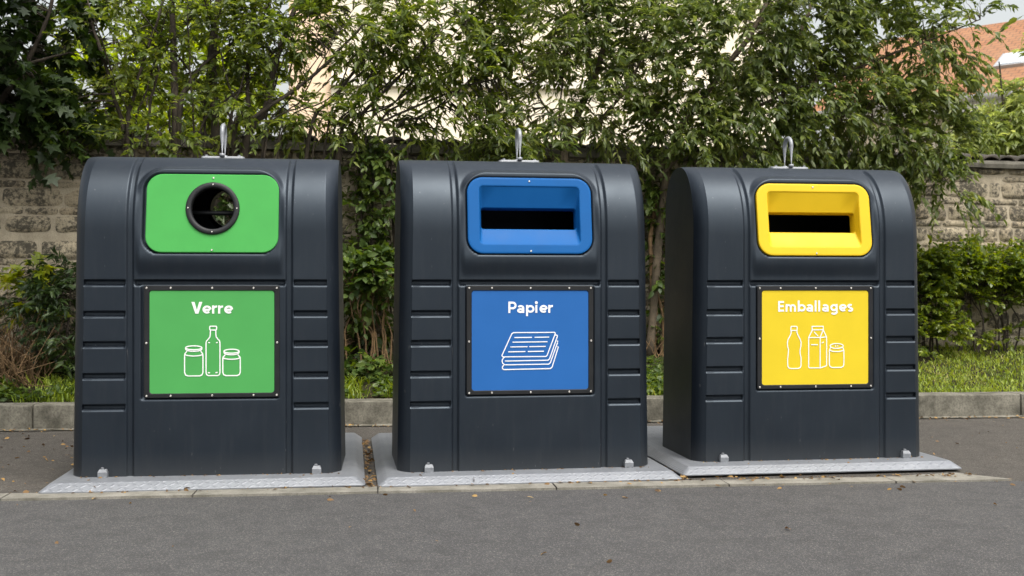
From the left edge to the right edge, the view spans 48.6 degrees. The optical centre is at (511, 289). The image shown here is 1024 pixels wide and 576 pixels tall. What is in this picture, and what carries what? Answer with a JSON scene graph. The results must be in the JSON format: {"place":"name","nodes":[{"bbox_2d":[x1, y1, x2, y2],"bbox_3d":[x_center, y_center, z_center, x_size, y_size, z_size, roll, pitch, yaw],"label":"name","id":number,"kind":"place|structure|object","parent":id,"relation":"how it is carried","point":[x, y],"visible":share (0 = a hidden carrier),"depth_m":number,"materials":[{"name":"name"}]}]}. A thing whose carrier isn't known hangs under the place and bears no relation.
{"place":"outdoors","nodes":[
{"label":"outdoors","id":0,"kind":"place"},
{"bbox_2d":[0,481,1023,575],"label":"road","id":1,"kind":"structure","parent":0,"point":[946,529],"depth_m":5.24,"materials":[{"name":"grey asphalt"}]},
{"bbox_2d":[0,417,1023,493],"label":"parking bay","id":2,"kind":"object","parent":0,"point":[976,453],"depth_m":7.87,"materials":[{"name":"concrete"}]},
{"bbox_2d":[38,433,364,493],"bbox_3d":[-1.862,1.094,7.357,1.777,0.052,2.113,0,0,-8],"label":"steel plate","id":3,"kind":"object","parent":2,"relation":"on","point":[351,473],"visible":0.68,"depth_m":6.39,"materials":[{"name":"silver metal"}]},
{"bbox_2d":[73,123,344,477],"bbox_3d":[-1.800,0.023,6.909,1.528,2.090,0.849,0,0,-6],"label":"recycling container","id":4,"kind":"object","parent":3,"relation":"on","point":[206,343],"visible":1,"depth_m":6.53,"materials":[{"name":"plastic"}]},
{"bbox_2d":[0,473,1011,500],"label":"edging strip","id":5,"kind":"object","parent":2,"relation":"on","point":[940,477],"visible":0.8,"depth_m":6.39,"materials":[{"name":"concrete"}]},
{"bbox_2d":[0,415,1023,430],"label":"kerb bedding","id":6,"kind":"object","parent":2,"relation":"on","point":[647,421],"depth_m":9.37,"materials":[{"name":"concrete"}]},
{"bbox_2d":[1,391,1023,562],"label":"fallen leaves","id":7,"kind":"object","parent":2,"relation":"on","point":[374,478],"visible":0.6,"depth_m":6.70,"materials":[{"name":"brown plant"}]},
{"bbox_2d":[371,433,681,486],"bbox_3d":[-0.026,1.094,7.565,1.777,0.052,2.113,0,0,-8],"label":"steel plate","id":8,"kind":"object","parent":2,"relation":"on","point":[388,474],"visible":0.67,"depth_m":6.60,"materials":[{"name":"silver metal"}]},
{"bbox_2d":[392,128,647,472],"bbox_3d":[0.031,0.023,7.107,1.528,2.090,0.834,0,0,-9],"label":"recycling container","id":9,"kind":"object","parent":8,"relation":"on","point":[519,337],"visible":1,"depth_m":6.74,"materials":[{"name":"plastic"}]},
{"bbox_2d":[647,426,961,475],"bbox_3d":[1.762,1.094,7.954,1.797,0.052,2.113,0,0,-8],"label":"steel plate","id":10,"kind":"object","parent":2,"relation":"on","point":[668,458],"visible":0.43,"depth_m":6.99,"materials":[{"name":"silver metal"}]},
{"bbox_2d":[663,136,918,462],"bbox_3d":[1.833,0.023,7.499,1.528,2.090,0.834,0,0,-8],"label":"recycling container","id":11,"kind":"object","parent":10,"relation":"on","point":[791,314],"visible":1,"depth_m":7.14,"materials":[{"name":"plastic"}]},
{"bbox_2d":[0,346,1023,402],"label":"planting bed","id":12,"kind":"object","parent":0,"point":[62,375],"visible":0.12,"depth_m":10.99,"materials":[{"name":"green plant"}]},
{"bbox_2d":[0,288,70,388],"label":"dead shrub","id":13,"kind":"object","parent":12,"relation":"on","point":[12,369],"visible":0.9,"depth_m":9.77,"materials":[{"name":"plant"}]},
{"bbox_2d":[0,251,72,369],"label":"golden shrub","id":14,"kind":"object","parent":12,"relation":"on","point":[8,280],"visible":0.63,"depth_m":9.97,"materials":[{"name":"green plant"}]},
{"bbox_2d":[0,246,75,380],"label":"cut leaved shrub","id":15,"kind":"object","parent":12,"relation":"on","point":[52,298],"visible":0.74,"depth_m":9.85,"materials":[{"name":"green plant"}]},
{"bbox_2d":[0,0,117,190],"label":"maple tree","id":16,"kind":"object","parent":12,"relation":"on","point":[25,95],"visible":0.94,"depth_m":10.21,"materials":[{"name":"green plant"}]},
{"bbox_2d":[27,0,322,223],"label":"multi stemmed shrub","id":17,"kind":"object","parent":12,"relation":"on","point":[212,106],"visible":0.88,"depth_m":10.54,"materials":[{"name":"green plant"}]},
{"bbox_2d":[0,369,662,402],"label":"weeds","id":18,"kind":"object","parent":12,"relation":"on","point":[58,396],"visible":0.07,"depth_m":9.69,"materials":[{"name":"green plant"}]},
{"bbox_2d":[0,347,663,402],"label":"ground cover","id":19,"kind":"object","parent":12,"relation":"on","point":[656,384],"visible":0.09,"depth_m":9.84,"materials":[{"name":"green plant"}]},
{"bbox_2d":[343,239,394,381],"bbox_3d":[-1.356,0.350,10.582,1.032,1.652,1.202,0,0,0],"label":"bushy shrub","id":20,"kind":"object","parent":12,"relation":"on","point":[365,282],"visible":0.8,"depth_m":10.46,"materials":[{"name":"green plant"}]},
{"bbox_2d":[201,0,552,353],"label":"leaning shrub","id":21,"kind":"object","parent":12,"relation":"on","point":[400,36],"visible":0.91,"depth_m":10.79,"materials":[{"name":"green plant"}]},
{"bbox_2d":[0,128,1023,356],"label":"stone wall","id":22,"kind":"structure","parent":12,"relation":"on","point":[41,219],"depth_m":11.07,"materials":[{"name":"stone"}]},
{"bbox_2d":[213,193,232,225],"bbox_3d":[-2.616,-0.140,10.601,0.819,1.652,0.858,0,0,-38],"label":"wall creeper","id":23,"kind":"object","parent":22,"relation":"attached to","point":[222,218],"depth_m":10.47,"materials":[{"name":"green plant"}]},
{"bbox_2d":[332,133,410,354],"bbox_3d":[-1.348,-0.431,10.926,1.078,2.216,0.789,0,0,0],"label":"wall creeper","id":24,"kind":"object","parent":22,"relation":"attached to","point":[376,164],"depth_m":10.83,"materials":[{"name":"green plant"}]},
{"bbox_2d":[637,157,678,351],"bbox_3d":[1.467,-0.283,11.555,0.846,2.148,0.713,0,0,0],"label":"wall creeper","id":25,"kind":"object","parent":22,"relation":"attached to","point":[651,200],"depth_m":11.43,"materials":[{"name":"green plant"}]},
{"bbox_2d":[449,0,697,190],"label":"slender tree","id":26,"kind":"object","parent":12,"relation":"on","point":[576,44],"visible":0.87,"depth_m":11.07,"materials":[{"name":"green plant"}]},
{"bbox_2d":[640,181,665,362],"bbox_3d":[1.489,-0.032,11.371,0.762,2.459,1.041,0,0,0],"label":"bare stemmed shrub","id":27,"kind":"object","parent":12,"relation":"on","point":[651,239],"visible":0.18,"depth_m":11.43,"materials":[{"name":"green plant"}]},
{"bbox_2d":[588,0,1018,355],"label":"broadleaf tree","id":28,"kind":"object","parent":12,"relation":"on","point":[800,120],"visible":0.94,"depth_m":11.23,"materials":[{"name":"green plant"}]},
{"bbox_2d":[985,15,1023,45],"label":"overhanging branch","id":29,"kind":"object","parent":28,"relation":"attached to","point":[1008,23],"visible":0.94,"depth_m":11.69,"materials":[{"name":"green plant"}]},
{"bbox_2d":[917,230,975,358],"bbox_3d":[4.387,0.033,11.938,0.896,1.343,1.106,0,0,0],"label":"hedge shrub","id":30,"kind":"object","parent":12,"relation":"on","point":[932,280],"visible":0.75,"depth_m":11.71,"materials":[{"name":"green plant"}]},
{"bbox_2d":[918,343,1023,391],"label":"grass","id":31,"kind":"structure","parent":12,"relation":"on","point":[963,378],"depth_m":11.13,"materials":[{"name":"green plant"}]},
{"bbox_2d":[934,233,1017,352],"bbox_3d":[4.847,0.050,12.110,0.916,1.305,0.951,0,0,-43],"label":"hedge shrub","id":32,"kind":"object","parent":12,"relation":"on","point":[976,259],"visible":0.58,"depth_m":11.86,"materials":[{"name":"green plant"}]},
{"bbox_2d":[966,239,1023,355],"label":"hedge shrub","id":33,"kind":"object","parent":12,"relation":"on","point":[1009,274],"visible":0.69,"depth_m":12.06,"materials":[{"name":"green plant"}]},
{"bbox_2d":[1001,236,1023,299],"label":"hedge shrub","id":34,"kind":"object","parent":12,"relation":"on","point":[1016,245],"visible":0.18,"depth_m":12.32,"materials":[{"name":"green plant"}]},
{"bbox_2d":[0,0,1023,145],"label":"sky","id":35,"kind":"structure","parent":0,"point":[999,16],"materials":[{"name":"white"}]},
{"bbox_2d":[289,0,777,147],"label":"rendered building","id":36,"kind":"structure","parent":0,"point":[394,94],"depth_m":19.23,"materials":[{"name":"paint"}]},
{"bbox_2d":[813,19,1023,151],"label":"tiled house","id":37,"kind":"structure","parent":0,"point":[1011,65],"depth_m":25.12,"materials":[{"name":"tile"}]},
{"label":"ground","id":38,"kind":"structure","parent":0,"visible":0},
{"bbox_2d":[21,31,195,128],"bbox_3d":[-5.242,-1.132,14.746,1.962,4.528,2.298,0,0,30],"label":"background tree","id":39,"kind":"object","parent":38,"relation":"on","point":[115,53],"visible":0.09,"depth_m":14.63,"materials":[{"name":"green plant"}]},
{"bbox_2d":[107,0,297,134],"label":"background tree","id":40,"kind":"object","parent":38,"relation":"on","point":[199,119],"visible":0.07,"depth_m":15.45,"materials":[{"name":"green plant"}]},
{"bbox_2d":[0,391,1023,430],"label":"kerb","id":41,"kind":"structure","parent":38,"relation":"on","point":[30,415],"depth_m":9.40,"materials":[{"name":"concrete"}]},
{"bbox_2d":[943,32,1023,155],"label":"garden tree","id":42,"kind":"object","parent":38,"relation":"on","point":[1011,105],"visible":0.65,"depth_m":16.10,"materials":[{"name":"green plant"}]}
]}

